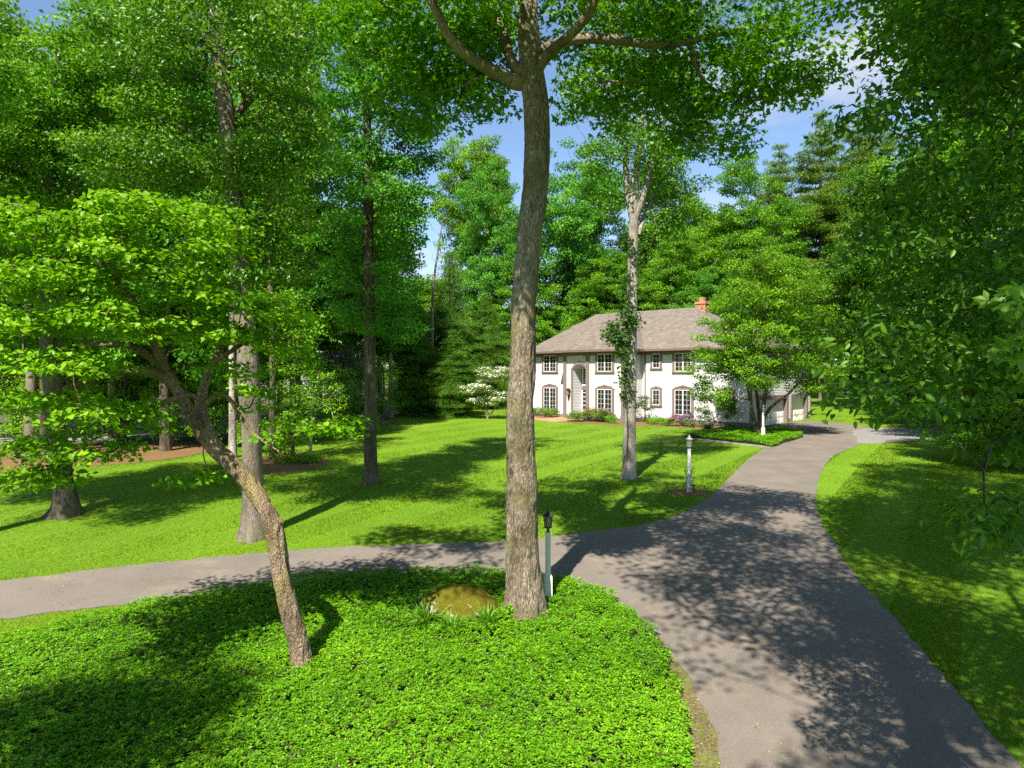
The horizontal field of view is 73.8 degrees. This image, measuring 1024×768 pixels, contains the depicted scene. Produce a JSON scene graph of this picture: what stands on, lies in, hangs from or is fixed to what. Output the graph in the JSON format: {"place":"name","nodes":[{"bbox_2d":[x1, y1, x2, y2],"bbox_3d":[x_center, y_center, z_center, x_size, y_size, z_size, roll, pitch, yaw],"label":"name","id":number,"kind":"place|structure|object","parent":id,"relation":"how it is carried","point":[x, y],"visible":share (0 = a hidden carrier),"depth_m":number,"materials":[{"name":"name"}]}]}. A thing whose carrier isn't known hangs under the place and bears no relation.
{"place":"outdoors","nodes":[
{"label":"outdoors","id":0,"kind":"place"},
{"bbox_2d":[0,396,406,449],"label":"woodland floor","id":1,"kind":"structure","parent":0,"point":[149,440],"depth_m":52.55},
{"bbox_2d":[0,302,107,433],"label":"broadleaf tree","id":2,"kind":"object","parent":1,"relation":"on","point":[24,375],"visible":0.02,"depth_m":44.58,"materials":[{"name":"green plant"}]},
{"bbox_2d":[60,374,125,443],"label":"young tree","id":3,"kind":"object","parent":1,"relation":"on","point":[85,389],"visible":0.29,"depth_m":37.81,"materials":[{"name":"green plant"}]},
{"bbox_2d":[14,308,186,413],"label":"broadleaf tree","id":4,"kind":"object","parent":1,"relation":"on","point":[131,382],"visible":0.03,"depth_m":49.70,"materials":[{"name":"green plant"}]},
{"bbox_2d":[1,0,228,438],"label":"broadleaf tree","id":5,"kind":"object","parent":1,"relation":"on","point":[111,435],"depth_m":39.42,"materials":[{"name":"green plant"}]},
{"bbox_2d":[72,353,173,439],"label":"young tree","id":6,"kind":"object","parent":1,"relation":"on","point":[127,389],"visible":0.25,"depth_m":41.04,"materials":[{"name":"green plant"}]},
{"bbox_2d":[136,362,192,427],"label":"young tree","id":7,"kind":"object","parent":1,"relation":"on","point":[155,390],"visible":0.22,"depth_m":40.10,"materials":[{"name":"green plant"}]},
{"bbox_2d":[180,378,228,439],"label":"young tree","id":8,"kind":"object","parent":1,"relation":"on","point":[213,410],"visible":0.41,"depth_m":37.61,"materials":[{"name":"green plant"}]},
{"bbox_2d":[133,311,303,425],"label":"broadleaf tree","id":9,"kind":"object","parent":1,"relation":"on","point":[172,358],"visible":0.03,"depth_m":50.57,"materials":[{"name":"green plant"}]},
{"bbox_2d":[197,67,342,439],"bbox_3d":[-14.515,-7.799,41.073,9.006,23.366,9.128,0,1,-25],"label":"broadleaf tree","id":10,"kind":"object","parent":1,"relation":"on","point":[311,197],"visible":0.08,"depth_m":40.24,"materials":[{"name":"green plant"}]},
{"bbox_2d":[261,364,305,439],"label":"young tree","id":11,"kind":"object","parent":1,"relation":"on","point":[278,410],"visible":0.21,"depth_m":41.07,"materials":[{"name":"green plant"}]},
{"bbox_2d":[277,310,337,410],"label":"broadleaf tree","id":12,"kind":"object","parent":1,"relation":"on","point":[324,341],"visible":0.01,"depth_m":64.70,"materials":[{"name":"green plant"}]},
{"bbox_2d":[206,0,411,424],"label":"broadleaf tree","id":13,"kind":"object","parent":1,"relation":"on","point":[356,266],"visible":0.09,"depth_m":47.68,"materials":[{"name":"green plant"}]},
{"bbox_2d":[304,304,376,389],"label":"broadleaf tree","id":14,"kind":"object","parent":1,"relation":"on","point":[331,348],"visible":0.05,"depth_m":63.59,"materials":[{"name":"green plant"}]},
{"bbox_2d":[307,344,385,419],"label":"weeping tree","id":15,"kind":"object","parent":1,"relation":"on","point":[342,359],"visible":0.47,"depth_m":52.98,"materials":[{"name":"green plant"}]},
{"bbox_2d":[330,162,426,414],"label":"broadleaf tree","id":16,"kind":"object","parent":1,"relation":"on","point":[382,347],"visible":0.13,"depth_m":57.73,"materials":[{"name":"green plant"}]},
{"bbox_2d":[376,207,426,417],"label":"woodland tree","id":17,"kind":"object","parent":1,"relation":"on","point":[391,415],"visible":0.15,"depth_m":57.31,"materials":[{"name":"plant"}]},
{"bbox_2d":[412,273,455,355],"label":"broadleaf tree","id":18,"kind":"object","parent":1,"relation":"on","point":[426,297],"visible":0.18,"depth_m":74.04,"materials":[{"name":"green plant"}]},
{"bbox_2d":[0,396,497,441],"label":"street","id":19,"kind":"structure","parent":0,"point":[141,435],"depth_m":44.07,"materials":[{"name":"grey asphalt"}]},
{"bbox_2d":[139,380,857,396],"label":"woodland floor","id":20,"kind":"structure","parent":0,"point":[839,390],"depth_m":103.18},
{"bbox_2d":[428,133,516,333],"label":"broadleaf tree","id":21,"kind":"object","parent":20,"relation":"on","point":[456,221],"visible":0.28,"depth_m":85.88,"materials":[{"name":"green plant"}]},
{"bbox_2d":[445,157,520,378],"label":"broadleaf tree","id":22,"kind":"object","parent":20,"relation":"on","point":[498,225],"visible":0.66,"depth_m":77.63,"materials":[{"name":"green plant"}]},
{"bbox_2d":[482,260,567,369],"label":"broadleaf tree","id":23,"kind":"object","parent":20,"relation":"on","point":[545,330],"visible":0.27,"depth_m":72.99,"materials":[{"name":"green plant"}]},
{"bbox_2d":[500,136,630,332],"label":"broadleaf tree","id":24,"kind":"object","parent":20,"relation":"on","point":[562,232],"visible":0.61,"depth_m":75.40,"materials":[{"name":"green plant"}]},
{"bbox_2d":[552,163,642,312],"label":"broadleaf tree","id":25,"kind":"object","parent":20,"relation":"on","point":[602,229],"visible":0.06,"depth_m":81.92,"materials":[{"name":"green plant"}]},
{"bbox_2d":[558,247,642,332],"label":"broadleaf tree","id":26,"kind":"object","parent":20,"relation":"on","point":[621,262],"visible":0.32,"depth_m":71.12,"materials":[{"name":"green plant"}]},
{"bbox_2d":[590,269,686,313],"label":"broadleaf tree","id":27,"kind":"object","parent":20,"relation":"on","point":[616,281],"visible":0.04,"depth_m":71.85,"materials":[{"name":"green plant"}]},
{"bbox_2d":[614,158,712,307],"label":"broadleaf tree","id":28,"kind":"object","parent":20,"relation":"on","point":[646,243],"visible":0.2,"depth_m":84.18,"materials":[{"name":"green plant"}]},
{"bbox_2d":[653,202,753,314],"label":"broadleaf tree","id":29,"kind":"object","parent":20,"relation":"on","point":[712,229],"visible":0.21,"depth_m":75.55,"materials":[{"name":"green plant"}]},
{"bbox_2d":[740,143,810,302],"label":"pine tree","id":30,"kind":"object","parent":20,"relation":"on","point":[779,174],"visible":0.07,"depth_m":86.87,"materials":[{"name":"green plant"}]},
{"bbox_2d":[2,0,1015,367],"label":"sky","id":31,"kind":"structure","parent":0,"point":[788,127],"materials":[{"name":"blue"}]},
{"bbox_2d":[0,421,1021,767],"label":"driveway","id":32,"kind":"structure","parent":0,"point":[684,583],"depth_m":15.31,"materials":[{"name":"grey asphalt"}]},
{"bbox_2d":[4,453,1022,767],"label":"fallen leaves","id":33,"kind":"object","parent":32,"relation":"on","point":[698,699],"visible":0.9,"depth_m":11.62,"materials":[{"name":"brown plant"}]},
{"bbox_2d":[0,368,1023,767],"bbox_3d":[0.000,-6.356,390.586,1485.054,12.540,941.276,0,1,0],"label":"ground","id":34,"kind":"structure","parent":0,"point":[422,424],"depth_m":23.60,"materials":[{"name":"green plant"}]},
{"bbox_2d":[0,29,53,124],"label":"shade tree","id":35,"kind":"object","parent":34,"relation":"on","point":[12,87],"visible":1,"depth_m":18.10,"materials":[{"name":"green plant"}]},
{"bbox_2d":[0,0,124,455],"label":"broadleaf tree","id":36,"kind":"object","parent":34,"relation":"on","point":[12,28],"visible":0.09,"depth_m":33.22,"materials":[{"name":"green plant"}]},
{"bbox_2d":[0,9,190,519],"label":"maple tree","id":37,"kind":"object","parent":34,"relation":"on","point":[52,113],"visible":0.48,"depth_m":21.32,"materials":[{"name":"green plant"}]},
{"bbox_2d":[0,442,205,472],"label":"mulch bed","id":38,"kind":"structure","parent":34,"relation":"on","point":[183,449],"depth_m":34.58,"materials":[{"name":"brown soil"}]},
{"bbox_2d":[0,369,39,451],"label":"young tree","id":39,"kind":"object","parent":38,"relation":"on","point":[20,419],"visible":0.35,"depth_m":34.97,"materials":[{"name":"green plant"}]},
{"bbox_2d":[0,244,101,454],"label":"woodland tree","id":40,"kind":"object","parent":38,"relation":"on","point":[44,419],"visible":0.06,"depth_m":33.49,"materials":[{"name":"green plant"}]},
{"bbox_2d":[19,0,297,450],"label":"broadleaf tree","id":41,"kind":"object","parent":38,"relation":"on","point":[121,353],"visible":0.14,"depth_m":34.84,"materials":[{"name":"green plant"}]},
{"bbox_2d":[43,0,359,543],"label":"oak tree","id":42,"kind":"object","parent":34,"relation":"on","point":[271,37],"visible":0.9,"depth_m":18.84,"materials":[{"name":"green plant"}]},
{"bbox_2d":[187,155,287,456],"bbox_3d":[-13.768,-3.861,33.436,5.453,15.384,3.999,-1,1,-34],"label":"woodland tree","id":43,"kind":"object","parent":34,"relation":"on","point":[232,442],"visible":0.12,"depth_m":33.49,"materials":[{"name":"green plant"}]},
{"bbox_2d":[161,156,323,446],"bbox_3d":[-15.153,-4.480,38.144,8.629,16.694,8.576,0,1,-25],"label":"broadleaf tree","id":44,"kind":"object","parent":34,"relation":"on","point":[264,357],"visible":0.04,"depth_m":37.56,"materials":[{"name":"green plant"}]},
{"bbox_2d":[262,451,329,474],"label":"mulch bed","id":45,"kind":"structure","parent":34,"relation":"on","point":[270,467],"depth_m":31.06,"materials":[{"name":"brown soil"}]},
{"bbox_2d":[244,151,332,459],"bbox_3d":[-11.098,-3.438,32.727,5.054,14.594,3.830,0,1,0],"label":"woodland tree","id":46,"kind":"object","parent":45,"relation":"on","point":[294,295],"visible":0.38,"depth_m":32.65,"materials":[{"name":"green plant"}]},
{"bbox_2d":[262,329,325,460],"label":"young tree","id":47,"kind":"object","parent":45,"relation":"on","point":[290,438],"visible":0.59,"depth_m":32.54,"materials":[{"name":"green plant"}]},
{"bbox_2d":[275,449,323,463],"bbox_3d":[-9.895,3.435,31.875,2.375,0.820,1.411,0,1,0],"label":"shrub","id":48,"kind":"object","parent":45,"relation":"on","point":[308,457],"visible":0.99,"depth_m":31.69,"materials":[{"name":"green plant"}]},
{"bbox_2d":[275,360,362,454],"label":"sapling","id":49,"kind":"object","parent":45,"relation":"on","point":[319,404],"visible":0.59,"depth_m":33.08,"materials":[{"name":"green plant"}]},
{"bbox_2d":[283,356,357,439],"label":"young tree","id":50,"kind":"object","parent":34,"relation":"on","point":[320,415],"visible":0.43,"depth_m":41.18,"materials":[{"name":"green plant"}]},
{"bbox_2d":[323,371,363,424],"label":"young tree","id":51,"kind":"object","parent":34,"relation":"on","point":[347,394],"visible":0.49,"depth_m":44.77,"materials":[{"name":"green plant"}]},
{"bbox_2d":[0,563,696,767],"bbox_3d":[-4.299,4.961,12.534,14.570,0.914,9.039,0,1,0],"label":"pachysandra groundcover","id":52,"kind":"object","parent":34,"relation":"on","point":[511,730],"visible":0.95,"depth_m":11.57,"materials":[{"name":"green plant"}]},
{"bbox_2d":[0,183,371,676],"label":"redbud tree","id":53,"kind":"object","parent":52,"relation":"on","point":[88,323],"visible":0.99,"depth_m":11.27,"materials":[{"name":"green plant"}]},
{"bbox_2d":[397,597,452,629],"bbox_3d":[-1.745,4.712,14.108,1.190,0.639,1.216,1,1,39],"label":"daylily clump","id":54,"kind":"object","parent":52,"relation":"on","point":[423,617],"visible":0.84,"depth_m":13.98,"materials":[{"name":"green plant"}]},
{"bbox_2d":[428,607,477,636],"bbox_3d":[-1.167,4.804,13.743,0.988,0.520,1.132,0,1,0],"label":"daylily clump","id":55,"kind":"object","parent":52,"relation":"on","point":[451,621],"visible":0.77,"depth_m":13.73,"materials":[{"name":"green plant"}]},
{"bbox_2d":[417,584,498,626],"bbox_3d":[-1.127,4.877,14.658,1.856,1.126,1.145,0,1,0],"label":"boulder","id":56,"kind":"object","parent":52,"relation":"on","point":[465,599],"visible":0.45,"depth_m":14.36,"materials":[{"name":"stone"}]},
{"bbox_2d":[462,603,513,632],"bbox_3d":[-0.498,4.750,13.975,1.023,0.591,1.293,1,1,31],"label":"daylily clump","id":57,"kind":"object","parent":52,"relation":"on","point":[488,615],"visible":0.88,"depth_m":13.85,"materials":[{"name":"green plant"}]},
{"bbox_2d":[542,509,553,603],"bbox_3d":[0.807,3.905,15.290,0.270,2.236,0.263,0,1,-9],"label":"lamp post","id":58,"kind":"object","parent":52,"relation":"on","point":[548,577],"visible":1,"depth_m":15.23,"materials":[{"name":"paint"}]},
{"bbox_2d":[293,0,458,485],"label":"maple tree","id":59,"kind":"object","parent":34,"relation":"on","point":[367,242],"visible":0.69,"depth_m":26.38,"materials":[{"name":"green plant"}]},
{"bbox_2d":[353,356,408,424],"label":"young tree","id":60,"kind":"object","parent":34,"relation":"on","point":[385,391],"visible":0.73,"depth_m":51.16,"materials":[{"name":"green plant"}]},
{"bbox_2d":[385,299,447,416],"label":"hemlock tree","id":61,"kind":"object","parent":34,"relation":"on","point":[410,378],"visible":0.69,"depth_m":58.64,"materials":[{"name":"green plant"}]},
{"bbox_2d":[430,215,456,358],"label":"dead tree","id":62,"kind":"object","parent":34,"relation":"on","point":[432,311],"visible":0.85,"depth_m":61.78,"materials":[{"name":"grey wood"}]},
{"bbox_2d":[415,329,484,418],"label":"hemlock tree","id":63,"kind":"object","parent":34,"relation":"on","point":[448,405],"visible":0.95,"depth_m":57.16,"materials":[{"name":"green plant"}]},
{"bbox_2d":[419,251,489,410],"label":"hemlock tree","id":64,"kind":"object","parent":34,"relation":"on","point":[447,319],"visible":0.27,"depth_m":65.14,"materials":[{"name":"green plant"}]},
{"bbox_2d":[457,366,508,418],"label":"dogwood tree","id":65,"kind":"object","parent":34,"relation":"on","point":[483,387],"visible":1,"depth_m":55.61,"materials":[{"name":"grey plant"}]},
{"bbox_2d":[464,294,510,409],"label":"hemlock tree","id":66,"kind":"object","parent":34,"relation":"on","point":[493,355],"visible":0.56,"depth_m":65.09,"materials":[{"name":"green plant"}]},
{"bbox_2d":[293,0,868,632],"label":"maple tree","id":67,"kind":"object","parent":34,"relation":"on","point":[461,40],"visible":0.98,"depth_m":14.76,"materials":[{"name":"green plant"}]},
{"bbox_2d":[549,0,735,479],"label":"ivy clad tree","id":68,"kind":"object","parent":34,"relation":"on","point":[634,203],"visible":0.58,"depth_m":27.62,"materials":[{"name":"green plant"}]},
{"bbox_2d":[599,235,646,459],"bbox_3d":[4.381,-1.462,27.526,2.109,9.076,1.176,0,1,-14],"label":"ivy vine","id":69,"kind":"object","parent":68,"relation":"attached to","point":[618,338],"visible":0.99,"depth_m":27.47,"materials":[{"name":"green plant"}]},
{"bbox_2d":[559,420,768,430],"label":"mulch bed","id":70,"kind":"structure","parent":34,"relation":"on","point":[638,423],"depth_m":52.04,"materials":[{"name":"brown soil"}]},
{"bbox_2d":[533,297,815,426],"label":"house","id":71,"kind":"structure","parent":34,"relation":"on","point":[577,365],"depth_m":54.18,"materials":[{"name":"beige paint"}]},
{"bbox_2d":[541,354,557,372],"bbox_3d":[3.289,-1.794,59.561,1.900,1.620,0.105,1,1,44],"label":"window","id":72,"kind":"structure","parent":71,"relation":"in","point":[549,364],"depth_m":59.54,"materials":[{"name":"white paint"}]},
{"bbox_2d":[542,384,557,410],"bbox_3d":[3.289,1.151,59.611,1.900,2.370,0.105,1,1,44],"label":"window","id":73,"kind":"structure","parent":71,"relation":"in","point":[549,392],"depth_m":59.58,"materials":[{"name":"white paint"}]},
{"bbox_2d":[594,352,614,372],"bbox_3d":[7.324,-1.700,54.023,1.900,1.620,0.105,1,1,44],"label":"window","id":74,"kind":"structure","parent":71,"relation":"in","point":[604,362],"depth_m":54.01,"materials":[{"name":"white paint"}]},
{"bbox_2d":[595,385,613,414],"bbox_3d":[7.324,1.244,54.073,1.900,2.370,0.105,1,1,44],"label":"window","id":75,"kind":"structure","parent":71,"relation":"in","point":[604,394],"depth_m":54.05,"materials":[{"name":"white paint"}]},
{"bbox_2d":[671,385,693,416],"bbox_3d":[12.999,1.280,51.957,1.900,2.370,0.105,1,1,44],"label":"window","id":76,"kind":"structure","parent":71,"relation":"in","point":[681,405],"depth_m":51.97,"materials":[{"name":"white paint"}]},
{"bbox_2d":[671,351,694,372],"bbox_3d":[12.999,-1.665,51.908,1.900,1.620,0.105,1,1,44],"label":"window","id":77,"kind":"structure","parent":71,"relation":"in","point":[678,360],"depth_m":52.02,"materials":[{"name":"white paint"}]},
{"bbox_2d":[760,399,782,425],"bbox_3d":[19.372,2.117,51.236,0.160,1.960,4.860,1,1,44],"label":"garage door","id":78,"kind":"structure","parent":71,"relation":"in","point":[775,416],"depth_m":51.73,"materials":[{"name":"white paint"}]},
{"bbox_2d":[793,397,802,420],"bbox_3d":[22.832,2.056,54.847,0.160,1.960,2.860,1,1,44],"label":"garage door","id":79,"kind":"structure","parent":71,"relation":"in","point":[797,402],"depth_m":55.00,"materials":[{"name":"white paint"}]},
{"bbox_2d":[637,229,719,311],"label":"broadleaf tree","id":80,"kind":"object","parent":34,"relation":"on","point":[682,275],"visible":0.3,"depth_m":68.31,"materials":[{"name":"green plant"}]},
{"bbox_2d":[640,626,720,767],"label":"soil edge","id":81,"kind":"structure","parent":34,"relation":"on","point":[708,754],"depth_m":10.68,"materials":[{"name":"brown soil"}]},
{"bbox_2d":[668,488,709,495],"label":"mulch ring","id":82,"kind":"structure","parent":34,"relation":"on","point":[682,492],"depth_m":25.12,"materials":[{"name":"brown soil"}]},
{"bbox_2d":[686,435,692,491],"bbox_3d":[6.550,2.997,25.240,0.270,2.236,0.263,0,1,-9],"label":"lamp post","id":83,"kind":"object","parent":82,"relation":"on","point":[689,439],"visible":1,"depth_m":25.18,"materials":[{"name":"white paint"}]},
{"bbox_2d":[669,265,760,329],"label":"broadleaf tree","id":84,"kind":"object","parent":34,"relation":"on","point":[706,277],"visible":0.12,"depth_m":65.24,"materials":[{"name":"green plant"}]},
{"bbox_2d":[704,151,803,313],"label":"broadleaf tree","id":85,"kind":"object","parent":34,"relation":"on","point":[743,174],"visible":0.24,"depth_m":71.74,"materials":[{"name":"green plant"}]},
{"bbox_2d":[727,194,819,347],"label":"broadleaf tree","id":86,"kind":"object","parent":34,"relation":"on","point":[789,226],"visible":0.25,"depth_m":68.64,"materials":[{"name":"green plant"}]},
{"bbox_2d":[771,108,869,394],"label":"pine tree","id":87,"kind":"object","parent":34,"relation":"on","point":[813,172],"visible":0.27,"depth_m":82.69,"materials":[{"name":"green plant"}]},
{"bbox_2d":[800,275,852,399],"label":"broadleaf tree","id":88,"kind":"object","parent":34,"relation":"on","point":[842,316],"visible":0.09,"depth_m":75.06,"materials":[{"name":"green plant"}]},
{"bbox_2d":[811,206,882,394],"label":"broadleaf tree","id":89,"kind":"object","parent":34,"relation":"on","point":[826,253],"visible":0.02,"depth_m":82.47,"materials":[{"name":"green plant"}]},
{"bbox_2d":[797,161,923,412],"bbox_3d":[34.499,-8.354,62.041,15.217,22.971,12.281,-1,1,-29],"label":"broadleaf tree","id":90,"kind":"object","parent":34,"relation":"on","point":[843,279],"visible":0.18,"depth_m":60.63,"materials":[{"name":"green plant"}]},
{"bbox_2d":[774,0,1023,567],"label":"hickory tree","id":91,"kind":"object","parent":34,"relation":"on","point":[932,375],"visible":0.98,"depth_m":8.03,"materials":[{"name":"green plant"}]},
{"bbox_2d":[836,0,1023,93],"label":"shade tree","id":92,"kind":"object","parent":34,"relation":"on","point":[863,38],"visible":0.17,"depth_m":11.90,"materials":[{"name":"green plant"}]},
{"bbox_2d":[854,94,1021,416],"bbox_3d":[36.544,-10.546,57.636,13.182,27.846,12.929,0,1,16],"label":"broadleaf tree","id":93,"kind":"object","parent":34,"relation":"on","point":[881,164],"visible":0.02,"depth_m":58.47,"materials":[{"name":"green plant"}]},
{"bbox_2d":[863,137,1020,421],"bbox_3d":[31.339,-6.650,45.961,13.790,20.817,11.130,1,1,37],"label":"broadleaf tree","id":94,"kind":"object","parent":34,"relation":"on","point":[877,258],"visible":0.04,"depth_m":46.46,"materials":[{"name":"green plant"}]},
{"bbox_2d":[886,106,1023,415],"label":"broadleaf tree","id":95,"kind":"object","parent":34,"relation":"on","point":[944,281],"visible":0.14,"depth_m":36.81,"materials":[{"name":"green plant"}]},
{"bbox_2d":[886,0,1023,138],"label":"shade tree","id":96,"kind":"object","parent":34,"relation":"on","point":[991,118],"visible":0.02,"depth_m":17.04,"materials":[{"name":"green plant"}]},
{"bbox_2d":[916,322,1023,469],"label":"broadleaf tree","id":97,"kind":"object","parent":34,"relation":"on","point":[962,436],"visible":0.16,"depth_m":30.23,"materials":[{"name":"green plant"}]},
{"bbox_2d":[917,55,1023,228],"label":"shade tree","id":98,"kind":"object","parent":34,"relation":"on","point":[948,152],"visible":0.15,"depth_m":27.19,"materials":[{"name":"green plant"}]},
{"bbox_2d":[970,281,1023,383],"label":"maple sapling","id":99,"kind":"object","parent":34,"relation":"on","point":[1010,306],"visible":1,"depth_m":5.56,"materials":[{"name":"green plant"}]},
{"bbox_2d":[682,431,802,446],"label":"planting island","id":100,"kind":"structure","parent":0,"point":[749,442],"depth_m":40.75,"materials":[{"name":"soil"}]},
{"bbox_2d":[681,425,802,445],"bbox_3d":[14.800,3.114,43.531,6.666,0.413,10.451,1,1,36],"label":"island groundcover","id":101,"kind":"object","parent":100,"relation":"on","point":[781,433],"visible":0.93,"depth_m":42.70,"materials":[{"name":"green plant"}]},
{"bbox_2d":[679,248,850,434],"bbox_3d":[16.259,-2.567,43.155,10.791,12.147,6.723,0,1,0],"label":"spreading tree","id":102,"kind":"object","parent":100,"relation":"on","point":[742,338],"visible":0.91,"depth_m":42.61,"materials":[{"name":"green plant"}]},
{"bbox_2d":[852,428,958,443],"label":"gravel path","id":103,"kind":"structure","parent":0,"point":[872,436],"depth_m":43.55,"materials":[{"name":"beige gravel"}]},
{"bbox_2d":[869,392,1016,423],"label":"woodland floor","id":104,"kind":"structure","parent":0,"point":[872,395],"depth_m":75.16,"materials":[{"name":"brown soil"}]},
{"bbox_2d":[824,97,903,389],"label":"pine tree","id":105,"kind":"object","parent":104,"relation":"on","point":[864,155],"visible":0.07,"depth_m":85.98,"materials":[{"name":"green plant"}]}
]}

